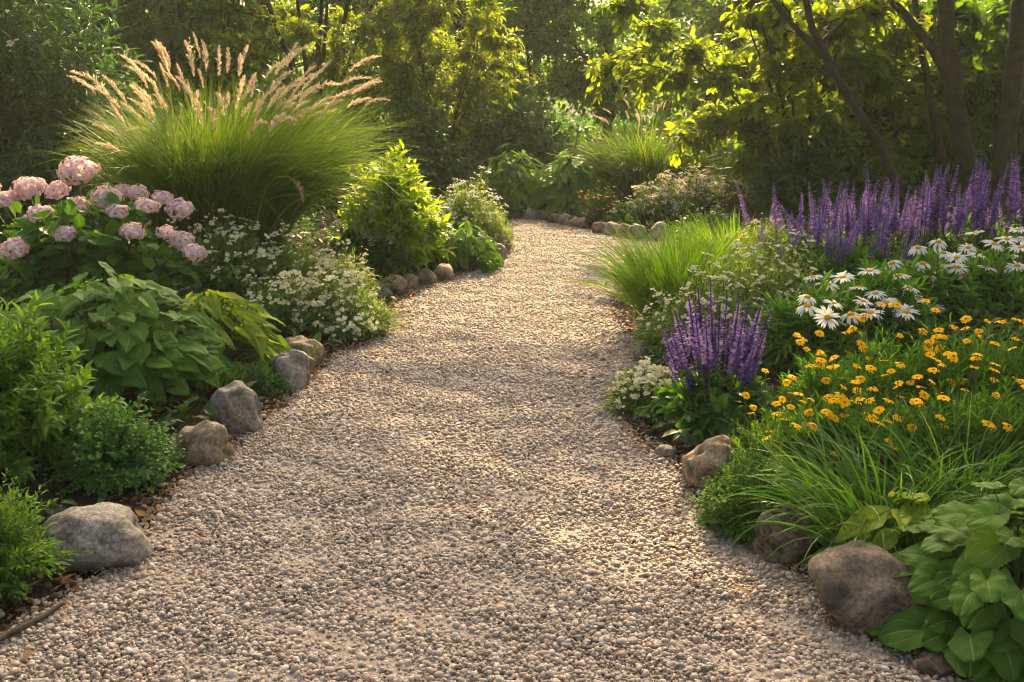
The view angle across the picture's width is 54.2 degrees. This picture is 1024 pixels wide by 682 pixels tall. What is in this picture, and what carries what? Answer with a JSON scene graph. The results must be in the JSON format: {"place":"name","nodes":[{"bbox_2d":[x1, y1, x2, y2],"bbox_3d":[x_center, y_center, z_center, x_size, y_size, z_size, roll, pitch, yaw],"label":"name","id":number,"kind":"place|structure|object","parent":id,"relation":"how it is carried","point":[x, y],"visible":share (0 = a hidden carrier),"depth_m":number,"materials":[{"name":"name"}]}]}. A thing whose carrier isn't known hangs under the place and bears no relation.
{"place":"outdoors","nodes":[
{"label":"outdoors","id":0,"kind":"place"},
{"bbox_2d":[0,215,974,681],"bbox_3d":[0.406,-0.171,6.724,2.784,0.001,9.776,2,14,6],"label":"path","id":1,"kind":"structure","parent":0,"point":[314,633],"depth_m":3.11,"materials":[{"name":"gravel"}]},
{"bbox_2d":[0,600,65,641],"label":"fallen twig","id":2,"kind":"object","parent":1,"relation":"on","point":[22,627],"visible":0.89,"depth_m":2.83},
{"bbox_2d":[911,649,954,677],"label":"boulder","id":3,"kind":"object","parent":1,"relation":"on","point":[930,663],"visible":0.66,"depth_m":2.61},
{"bbox_2d":[0,98,1023,681],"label":"ground","id":4,"kind":"structure","parent":0,"point":[80,500],"depth_m":4.61,"materials":[{"name":"soil"}]},
{"bbox_2d":[0,455,92,600],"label":"spirea shrub","id":5,"kind":"object","parent":4,"relation":"on","point":[16,548],"visible":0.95,"depth_m":3.00,"materials":[{"name":"green plant"}]},
{"bbox_2d":[0,289,127,486],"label":"leafy perennial","id":6,"kind":"object","parent":4,"relation":"on","point":[40,401],"visible":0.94,"depth_m":3.71,"materials":[{"name":"green plant"}]},
{"bbox_2d":[0,0,178,239],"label":"butterfly bush","id":7,"kind":"object","parent":4,"relation":"on","point":[31,120],"visible":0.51,"depth_m":8.08,"materials":[{"name":"green plant"}]},
{"bbox_2d":[39,502,153,570],"bbox_3d":[-1.353,0.666,3.264,0.360,0.243,0.270,0,14,0],"label":"boulder","id":8,"kind":"object","parent":4,"relation":"on","point":[108,535],"visible":0.77,"depth_m":3.18,"materials":[{"name":"stone"}]},
{"bbox_2d":[0,0,198,146],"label":"shade tree","id":9,"kind":"object","parent":4,"relation":"on","point":[92,1],"visible":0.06,"depth_m":14.75,"materials":[{"name":"green plant"}]},
{"bbox_2d":[0,155,205,307],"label":"hydrangea","id":10,"kind":"object","parent":4,"relation":"on","point":[55,247],"visible":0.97,"depth_m":5.84,"materials":[{"name":"green plant"}]},
{"bbox_2d":[36,390,188,502],"bbox_3d":[-1.554,0.375,3.829,0.589,0.354,0.504,0,14,0],"label":"box shrub","id":11,"kind":"object","parent":4,"relation":"on","point":[130,456],"visible":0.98,"depth_m":3.75,"materials":[{"name":"green plant"}]},
{"bbox_2d":[2,261,234,409],"bbox_3d":[-1.944,-0.066,4.704,1.226,0.632,0.991,0,14,0],"label":"broad leaf perennial","id":12,"kind":"object","parent":4,"relation":"on","point":[119,345],"visible":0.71,"depth_m":4.50,"materials":[{"name":"plant"}]},
{"bbox_2d":[73,0,279,133],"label":"tree","id":13,"kind":"object","parent":4,"relation":"on","point":[250,5],"visible":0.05,"depth_m":16.66,"materials":[{"name":"green plant"}]},
{"bbox_2d":[65,0,305,139],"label":"golden tree","id":14,"kind":"object","parent":4,"relation":"on","point":[142,30],"visible":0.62,"depth_m":13.76,"materials":[{"name":"green plant"}]},
{"bbox_2d":[173,420,234,465],"bbox_3d":[-1.273,0.447,4.109,0.250,0.264,0.200,0,14,0],"label":"boulder","id":15,"kind":"object","parent":4,"relation":"on","point":[205,443],"visible":0.63,"depth_m":4.04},
{"bbox_2d":[148,289,291,389],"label":"golden hosta","id":16,"kind":"object","parent":4,"relation":"on","point":[246,327],"visible":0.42,"depth_m":5.12,"materials":[{"name":"green plant"}]},
{"bbox_2d":[155,208,285,294],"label":"yarrow plant","id":17,"kind":"object","parent":4,"relation":"on","point":[223,260],"visible":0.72,"depth_m":6.37,"materials":[{"name":"green plant"}]},
{"bbox_2d":[198,380,263,435],"bbox_3d":[-1.267,0.335,4.502,0.258,0.321,0.244,-8,17,-30],"label":"boulder","id":18,"kind":"object","parent":4,"relation":"on","point":[237,402],"visible":0.67,"depth_m":4.40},
{"bbox_2d":[26,33,441,265],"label":"plumed grass","id":19,"kind":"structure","parent":4,"relation":"on","point":[269,176],"depth_m":6.83,"materials":[{"name":"plant"}]},
{"bbox_2d":[227,356,297,397],"bbox_3d":[-1.266,0.174,4.997,0.389,0.190,0.362,10,17,33],"label":"stonecrop mound","id":20,"kind":"object","parent":4,"relation":"on","point":[266,381],"visible":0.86,"depth_m":4.97,"materials":[{"name":"green plant"}]},
{"bbox_2d":[147,0,390,106],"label":"tree","id":21,"kind":"object","parent":4,"relation":"on","point":[340,3],"visible":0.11,"depth_m":16.81,"materials":[{"name":"green plant"}]},
{"bbox_2d":[160,62,398,209],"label":"ornamental grass","id":22,"kind":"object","parent":4,"relation":"on","point":[269,81],"depth_m":10.47,"materials":[{"name":"green plant"}]},
{"bbox_2d":[222,220,340,302],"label":"yarrow plant","id":23,"kind":"object","parent":4,"relation":"on","point":[288,258],"visible":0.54,"depth_m":6.47,"materials":[{"name":"green plant"}]},
{"bbox_2d":[269,349,310,393],"bbox_3d":[-1.117,0.184,5.112,0.197,0.300,0.190,-9,17,-31],"label":"boulder","id":24,"kind":"object","parent":4,"relation":"on","point":[293,364],"visible":0.59,"depth_m":5.04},
{"bbox_2d":[244,269,350,332],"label":"feverfew plant","id":25,"kind":"object","parent":4,"relation":"on","point":[276,305],"visible":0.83,"depth_m":6.00,"materials":[{"name":"green plant"}]},
{"bbox_2d":[286,335,324,369],"bbox_3d":[-1.165,0.092,5.522,0.231,0.243,0.193,5,15,19],"label":"boulder","id":26,"kind":"object","parent":4,"relation":"on","point":[302,343],"visible":0.41,"depth_m":5.46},
{"bbox_2d":[181,0,440,140],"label":"golden tree","id":27,"kind":"object","parent":4,"relation":"on","point":[319,55],"visible":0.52,"depth_m":13.22,"materials":[{"name":"green plant"}]},
{"bbox_2d":[272,239,385,308],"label":"feverfew plant","id":28,"kind":"object","parent":4,"relation":"on","point":[341,268],"visible":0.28,"depth_m":6.51,"materials":[{"name":"green plant"}]},
{"bbox_2d":[288,266,407,342],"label":"feverfew plant","id":29,"kind":"object","parent":4,"relation":"on","point":[360,312],"visible":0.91,"depth_m":6.05,"materials":[{"name":"green plant"}]},
{"bbox_2d":[321,194,380,269],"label":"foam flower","id":30,"kind":"object","parent":4,"relation":"on","point":[358,244],"visible":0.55,"depth_m":7.86,"materials":[{"name":"green plant"}]},
{"bbox_2d":[267,0,451,138],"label":"tree","id":31,"kind":"object","parent":4,"relation":"on","point":[370,53],"visible":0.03,"depth_m":18.77,"materials":[{"name":"green plant"}]},
{"bbox_2d":[338,219,429,276],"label":"shrub","id":32,"kind":"object","parent":4,"relation":"on","point":[390,260],"visible":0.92,"depth_m":7.81,"materials":[{"name":"green plant"}]},
{"bbox_2d":[327,139,456,272],"bbox_3d":[-0.989,-1.096,8.172,1.115,1.086,0.923,0,14,0],"label":"yellow green shrub","id":33,"kind":"object","parent":4,"relation":"on","point":[414,212],"visible":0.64,"depth_m":7.99,"materials":[{"name":"green plant"}]},
{"bbox_2d":[351,71,492,192],"bbox_3d":[-1.298,-2.564,12.308,1.748,1.466,1.711,-13,19,-41],"label":"laurel shrub","id":34,"kind":"object","parent":4,"relation":"on","point":[435,167],"visible":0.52,"depth_m":12.19,"materials":[{"name":"green plant"}]},
{"bbox_2d":[146,0,712,121],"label":"wood","id":35,"kind":"object","parent":4,"relation":"on","point":[552,112],"depth_m":33.05,"materials":[{"name":"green plant"}]},
{"bbox_2d":[359,0,539,162],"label":"golden shrub","id":36,"kind":"object","parent":4,"relation":"on","point":[467,81],"visible":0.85,"depth_m":12.76,"materials":[{"name":"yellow plant"}]},
{"bbox_2d":[350,0,568,133],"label":"tree","id":37,"kind":"object","parent":4,"relation":"on","point":[532,29],"visible":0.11,"depth_m":17.31,"materials":[{"name":"green plant"}]},
{"bbox_2d":[428,220,503,274],"bbox_3d":[-0.413,-0.771,8.428,0.697,0.515,0.658,0,14,0],"label":"leafy mound","id":38,"kind":"object","parent":4,"relation":"on","point":[486,257],"visible":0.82,"depth_m":8.26,"materials":[{"name":"green plant"}]},
{"bbox_2d":[432,165,508,235],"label":"phlox clump","id":39,"kind":"object","parent":4,"relation":"on","point":[463,210],"visible":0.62,"depth_m":9.58,"materials":[{"name":"green plant"}]},
{"bbox_2d":[0,248,969,681],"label":"leaf litter","id":40,"kind":"object","parent":4,"relation":"on","point":[140,512],"visible":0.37,"depth_m":3.88,"materials":[{"name":"plant"}]},
{"bbox_2d":[473,197,518,248],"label":"phlox clump","id":41,"kind":"object","parent":4,"relation":"on","point":[489,228],"visible":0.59,"depth_m":9.38,"materials":[{"name":"green plant"}]},
{"bbox_2d":[0,162,1023,633],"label":"ground cover","id":42,"kind":"object","parent":4,"relation":"on","point":[184,408],"visible":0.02,"depth_m":5.55,"materials":[{"name":"green plant"}]},
{"bbox_2d":[468,143,555,213],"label":"dark hosta","id":43,"kind":"object","parent":4,"relation":"on","point":[510,189],"visible":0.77,"depth_m":11.88,"materials":[{"name":"green plant"}]},
{"bbox_2d":[456,69,592,178],"bbox_3d":[0.097,-3.019,13.785,2.145,1.657,1.787,0,14,0],"label":"laurel shrub","id":44,"kind":"object","parent":4,"relation":"on","point":[528,137],"visible":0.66,"depth_m":13.69,"materials":[{"name":"green plant"}]},
{"bbox_2d":[438,0,644,130],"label":"tree","id":45,"kind":"object","parent":4,"relation":"on","point":[557,31],"visible":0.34,"depth_m":17.43,"materials":[{"name":"green plant"}]},
{"bbox_2d":[138,108,991,170],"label":"undergrowth","id":46,"kind":"object","parent":4,"relation":"on","point":[620,123],"visible":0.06,"depth_m":19.90,"materials":[{"name":"green plant"}]},
{"bbox_2d":[527,113,611,214],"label":"hosta","id":47,"kind":"object","parent":4,"relation":"on","point":[567,196],"visible":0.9,"depth_m":11.57,"materials":[{"name":"green plant"}]},
{"bbox_2d":[569,180,633,224],"bbox_3d":[1.011,-1.530,11.037,0.801,0.491,0.658,0,14,0],"label":"helenium","id":48,"kind":"object","parent":4,"relation":"on","point":[595,207],"visible":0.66,"depth_m":10.98,"materials":[{"name":"green plant"}]},
{"bbox_2d":[508,0,701,143],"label":"tree","id":49,"kind":"object","parent":4,"relation":"on","point":[567,81],"visible":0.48,"depth_m":17.42,"materials":[{"name":"green plant"}]},
{"bbox_2d":[602,200,640,225],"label":"geranium","id":50,"kind":"object","parent":4,"relation":"on","point":[625,209],"visible":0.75,"depth_m":10.72,"materials":[{"name":"green plant"}]},
{"bbox_2d":[595,356,677,422],"bbox_3d":[0.637,0.225,4.734,0.410,0.290,0.448,13,19,40],"label":"alyssum","id":51,"kind":"object","parent":4,"relation":"on","point":[630,396],"visible":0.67,"depth_m":4.66,"materials":[{"name":"white plant"}]},
{"bbox_2d":[633,340,654,361],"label":"edging stone","id":52,"kind":"object","parent":4,"relation":"on","point":[641,345],"visible":0.54,"depth_m":5.58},
{"bbox_2d":[546,99,743,193],"bbox_3d":[1.660,-2.359,12.075,2.579,1.107,2.517,0,14,0],"label":"grass fountain","id":53,"kind":"object","parent":4,"relation":"on","point":[625,166],"depth_m":11.74,"materials":[{"name":"plant"}]},
{"bbox_2d":[576,0,724,126],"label":"tree","id":54,"kind":"object","parent":4,"relation":"on","point":[629,94],"visible":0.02,"depth_m":25.68,"materials":[{"name":"green plant"}]},
{"bbox_2d":[625,169,697,217],"bbox_3d":[1.608,-1.588,10.836,0.863,0.543,0.755,0,14,0],"label":"sedum","id":55,"kind":"object","parent":4,"relation":"on","point":[648,203],"visible":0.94,"depth_m":10.71,"materials":[{"name":"green plant"}]},
{"bbox_2d":[631,289,697,361],"bbox_3d":[0.914,-0.087,5.688,0.481,0.407,0.522,0,14,0],"label":"candytuft","id":56,"kind":"object","parent":4,"relation":"on","point":[643,328],"visible":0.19,"depth_m":5.68,"materials":[{"name":"green plant"}]},
{"bbox_2d":[559,204,791,321],"bbox_3d":[1.053,-0.478,6.294,1.571,0.748,1.547,0,14,0],"label":"grass tuft","id":57,"kind":"object","parent":4,"relation":"on","point":[663,271],"visible":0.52,"depth_m":6.16,"materials":[{"name":"plant"}]},
{"bbox_2d":[668,165,725,205],"bbox_3d":[1.996,-1.731,11.107,0.695,0.430,0.634,0,14,0],"label":"sedum","id":58,"kind":"object","parent":4,"relation":"on","point":[700,188],"visible":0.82,"depth_m":10.98,"materials":[{"name":"plant"}]},
{"bbox_2d":[635,252,774,360],"bbox_3d":[1.092,-0.199,5.523,0.830,0.603,0.601,0,14,0],"label":"candytuft","id":59,"kind":"object","parent":4,"relation":"on","point":[683,313],"visible":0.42,"depth_m":5.45,"materials":[{"name":"green plant"}]},
{"bbox_2d":[618,0,797,138],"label":"tree","id":60,"kind":"object","parent":4,"relation":"on","point":[692,104],"visible":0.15,"depth_m":19.21,"materials":[{"name":"green plant"}]},
{"bbox_2d":[634,280,783,441],"bbox_3d":[0.900,0.106,4.388,0.699,0.726,0.590,0,14,0],"label":"salvia","id":61,"kind":"object","parent":4,"relation":"on","point":[701,398],"visible":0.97,"depth_m":4.33,"materials":[{"name":"purple plant"}]},
{"bbox_2d":[682,435,739,491],"bbox_3d":[0.769,0.505,3.858,0.225,0.293,0.202,0,14,0],"label":"boulder","id":62,"kind":"object","parent":4,"relation":"on","point":[706,458],"visible":0.55,"depth_m":3.78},
{"bbox_2d":[676,204,747,241],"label":"ornamental grass","id":63,"kind":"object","parent":4,"relation":"on","point":[713,218],"depth_m":9.65,"materials":[{"name":"green plant"}]},
{"bbox_2d":[645,201,821,268],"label":"grass tuft","id":64,"kind":"object","parent":4,"relation":"on","point":[721,230],"visible":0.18,"depth_m":6.76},
{"bbox_2d":[689,446,816,547],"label":"moss dome","id":65,"kind":"structure","parent":4,"relation":"on","point":[722,512],"depth_m":3.43,"materials":[{"name":"green plant"}]},
{"bbox_2d":[582,0,932,189],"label":"hazel shrub","id":66,"kind":"object","parent":4,"relation":"on","point":[743,115],"visible":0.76,"depth_m":10.48,"materials":[{"name":"green plant"}]},
{"bbox_2d":[705,212,827,285],"bbox_3d":[1.645,-0.590,6.527,0.814,0.514,0.824,0,14,0],"label":"candytuft","id":67,"kind":"object","parent":4,"relation":"on","point":[770,235],"visible":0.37,"depth_m":6.44,"materials":[{"name":"green plant"}]},
{"bbox_2d":[683,0,865,117],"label":"tree","id":68,"kind":"object","parent":4,"relation":"on","point":[708,29],"visible":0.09,"depth_m":18.23,"materials":[{"name":"green plant"}]},
{"bbox_2d":[712,227,839,327],"bbox_3d":[1.486,-0.338,5.676,0.837,0.594,0.675,0,14,0],"label":"candytuft","id":69,"kind":"object","parent":4,"relation":"on","point":[781,285],"visible":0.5,"depth_m":5.64,"materials":[{"name":"green plant"}]},
{"bbox_2d":[726,402,828,492],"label":"moss dome","id":70,"kind":"structure","parent":4,"relation":"on","point":[753,443],"depth_m":3.73,"materials":[{"name":"green plant"}]},
{"bbox_2d":[729,391,831,481],"bbox_3d":[0.998,0.388,3.761,0.438,0.416,0.396,0,14,0],"label":"coreopsis","id":71,"kind":"object","parent":4,"relation":"on","point":[782,399],"visible":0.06,"depth_m":3.75,"materials":[{"name":"green plant"}]},
{"bbox_2d":[752,507,813,566],"bbox_3d":[0.894,0.663,3.283,0.200,0.236,0.180,0,14,0],"label":"boulder","id":72,"kind":"object","parent":4,"relation":"on","point":[795,551],"visible":0.67,"depth_m":3.22,"materials":[{"name":"stone"}]},
{"bbox_2d":[747,210,818,287],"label":"salvia","id":73,"kind":"object","parent":4,"relation":"on","point":[795,241],"visible":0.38,"depth_m":6.45,"materials":[{"name":"purple plant"}]},
{"bbox_2d":[682,26,901,166],"bbox_3d":[3.797,-3.194,13.274,3.173,2.243,2.307,0,14,0],"label":"understory shrub","id":74,"kind":"object","parent":4,"relation":"on","point":[733,42],"visible":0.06,"depth_m":12.79,"materials":[{"name":"green plant"}]},
{"bbox_2d":[736,178,855,268],"bbox_3d":[1.911,-0.757,6.758,0.605,0.725,0.969,-13,19,-41],"label":"salvia","id":75,"kind":"object","parent":4,"relation":"on","point":[818,230],"visible":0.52,"depth_m":6.55,"materials":[{"name":"purple plant"}]},
{"bbox_2d":[735,118,886,212],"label":"shade shrub","id":76,"kind":"object","parent":4,"relation":"on","point":[789,180],"visible":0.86,"depth_m":10.30,"materials":[{"name":"green plant"}]},
{"bbox_2d":[747,268,884,374],"bbox_3d":[1.463,-0.101,4.891,0.740,0.528,0.711,-12,19,-39],"label":"daisy plant","id":77,"kind":"object","parent":4,"relation":"on","point":[808,320],"visible":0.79,"depth_m":4.77,"materials":[{"name":"green plant"}]},
{"bbox_2d":[762,325,872,424],"bbox_3d":[1.307,0.143,4.143,0.451,0.477,0.456,13,19,42],"label":"coreopsis","id":78,"kind":"object","parent":4,"relation":"on","point":[796,386],"visible":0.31,"depth_m":4.09,"materials":[{"name":"green plant"}]},
{"bbox_2d":[749,357,887,481],"bbox_3d":[1.168,0.294,3.830,0.509,0.451,0.504,11,18,37],"label":"coreopsis","id":79,"kind":"object","parent":4,"relation":"on","point":[786,382],"visible":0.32,"depth_m":3.77,"materials":[{"name":"green plant"}]},
{"bbox_2d":[733,0,907,213],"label":"leaning tree","id":80,"kind":"object","parent":4,"relation":"on","point":[777,16],"visible":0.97,"depth_m":10.12,"materials":[{"name":"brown plant"}]},
{"bbox_2d":[795,212,896,300],"bbox_3d":[2.074,-0.542,6.211,0.707,0.559,0.584,-8,16,-28],"label":"salvia","id":81,"kind":"object","parent":4,"relation":"on","point":[844,261],"visible":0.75,"depth_m":6.11,"materials":[{"name":"purple plant"}]},
{"bbox_2d":[818,177,892,267],"bbox_3d":[2.287,-0.753,6.728,0.657,0.735,0.568,-9,17,-31],"label":"salvia","id":82,"kind":"object","parent":4,"relation":"on","point":[871,225],"visible":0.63,"depth_m":6.64,"materials":[{"name":"purple plant"}]},
{"bbox_2d":[800,355,925,486],"bbox_3d":[1.351,0.279,3.696,0.553,0.466,0.545,0,14,0],"label":"coreopsis","id":83,"kind":"object","parent":4,"relation":"on","point":[844,401],"visible":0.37,"depth_m":3.63,"materials":[{"name":"green plant"}]},
{"bbox_2d":[708,391,1023,631],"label":"strap grass","id":84,"kind":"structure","parent":4,"relation":"on","point":[817,510],"depth_m":3.26,"materials":[{"name":"plant"}]},
{"bbox_2d":[807,540,930,639],"bbox_3d":[1.050,0.744,2.909,0.380,0.307,0.329,2,14,9],"label":"boulder","id":85,"kind":"object","parent":4,"relation":"on","point":[861,587],"visible":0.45,"depth_m":2.80,"materials":[{"name":"stone"}]},
{"bbox_2d":[826,209,923,273],"bbox_3d":[2.326,-0.522,6.210,0.706,0.597,0.578,0,14,0],"label":"salvia","id":86,"kind":"object","parent":4,"relation":"on","point":[896,253],"visible":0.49,"depth_m":6.19,"materials":[{"name":"purple plant"}]},
{"bbox_2d":[832,491,930,552],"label":"variegated hosta","id":87,"kind":"object","parent":4,"relation":"on","point":[873,522],"visible":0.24,"depth_m":3.02,"materials":[{"name":"green plant"}]},
{"bbox_2d":[822,252,947,351],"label":"daisy plant","id":88,"kind":"object","parent":4,"relation":"on","point":[869,291],"visible":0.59,"depth_m":4.87,"materials":[{"name":"green plant"}]},
{"bbox_2d":[768,0,1003,190],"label":"understory shrub","id":89,"kind":"object","parent":4,"relation":"on","point":[915,125],"visible":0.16,"depth_m":12.06,"materials":[{"name":"green plant"}]},
{"bbox_2d":[818,299,966,416],"bbox_3d":[1.534,0.082,3.970,0.634,0.550,0.563,0,14,0],"label":"coreopsis","id":90,"kind":"object","parent":4,"relation":"on","point":[882,366],"visible":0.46,"depth_m":3.94,"materials":[{"name":"green plant"}]},
{"bbox_2d":[869,0,953,198],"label":"shade tree","id":91,"kind":"object","parent":4,"relation":"on","point":[937,133],"visible":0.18,"depth_m":11.12,"materials":[{"name":"brown plant"}]},
{"bbox_2d":[848,166,992,259],"bbox_3d":[2.670,-0.773,6.770,0.865,0.789,0.654,0,14,0],"label":"salvia","id":92,"kind":"object","parent":4,"relation":"on","point":[893,228],"visible":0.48,"depth_m":6.61,"materials":[{"name":"purple plant"}]},
{"bbox_2d":[818,381,1023,515],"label":"strap grass","id":93,"kind":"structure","parent":4,"relation":"on","point":[965,474],"depth_m":3.31,"materials":[{"name":"plant"}]},
{"bbox_2d":[888,165,972,263],"bbox_3d":[2.778,-0.777,6.710,0.594,0.801,0.607,0,14,0],"label":"salvia","id":94,"kind":"object","parent":4,"relation":"on","point":[925,212],"visible":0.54,"depth_m":6.63,"materials":[{"name":"purple plant"}]},
{"bbox_2d":[841,0,1023,182],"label":"understory shrub","id":95,"kind":"object","parent":4,"relation":"on","point":[981,130],"visible":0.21,"depth_m":12.44,"materials":[{"name":"green plant"}]},
{"bbox_2d":[865,351,999,491],"bbox_3d":[1.542,0.246,3.572,0.528,0.478,0.533,-13,19,-41],"label":"coreopsis","id":96,"kind":"object","parent":4,"relation":"on","point":[920,403],"visible":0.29,"depth_m":3.50,"materials":[{"name":"green plant"}]},
{"bbox_2d":[865,477,1023,681],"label":"broad leaf plant","id":97,"kind":"object","parent":4,"relation":"on","point":[947,578],"visible":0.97,"depth_m":2.64,"materials":[{"name":"plant"}]},
{"bbox_2d":[883,239,1008,334],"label":"daisy plant","id":98,"kind":"object","parent":4,"relation":"on","point":[947,290],"visible":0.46,"depth_m":5.15,"materials":[{"name":"green plant"}]},
{"bbox_2d":[890,0,1004,204],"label":"shade tree","id":99,"kind":"object","parent":4,"relation":"on","point":[960,27],"visible":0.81,"depth_m":10.62,"materials":[{"name":"brown plant"}]},
{"bbox_2d":[893,311,1023,416],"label":"coreopsis","id":100,"kind":"object","parent":4,"relation":"on","point":[931,369],"visible":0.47,"depth_m":3.87,"materials":[{"name":"green plant"}]},
{"bbox_2d":[924,158,1008,264],"bbox_3d":[3.039,-0.801,6.694,0.601,0.826,0.592,0,14,0],"label":"salvia","id":101,"kind":"object","parent":4,"relation":"on","point":[975,204],"visible":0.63,"depth_m":6.63,"materials":[{"name":"purple plant"}]},
{"bbox_2d":[911,347,1023,480],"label":"coreopsis","id":102,"kind":"object","parent":4,"relation":"on","point":[1006,425],"visible":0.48,"depth_m":3.42,"materials":[{"name":"green plant"}]},
{"bbox_2d":[934,0,1023,181],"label":"understory shrub","id":103,"kind":"object","parent":4,"relation":"on","point":[1020,131],"visible":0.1,"depth_m":12.67,"materials":[{"name":"green plant"}]},
{"bbox_2d":[945,227,1023,334],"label":"daisy plant","id":104,"kind":"object","parent":4,"relation":"on","point":[1010,287],"visible":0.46,"depth_m":5.19,"materials":[{"name":"green plant"}]},
{"bbox_2d":[946,318,1023,417],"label":"coreopsis","id":105,"kind":"object","parent":4,"relation":"on","point":[1003,371],"visible":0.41,"depth_m":3.88,"materials":[{"name":"green plant"}]},
{"bbox_2d":[963,155,1023,273],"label":"salvia","id":106,"kind":"object","parent":4,"relation":"on","point":[1011,199],"visible":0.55,"depth_m":6.66,"materials":[{"name":"purple plant"}]},
{"bbox_2d":[980,0,1023,209],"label":"shade tree","id":107,"kind":"object","parent":4,"relation":"on","point":[1008,50],"visible":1,"depth_m":10.13,"materials":[{"name":"brown plant"}]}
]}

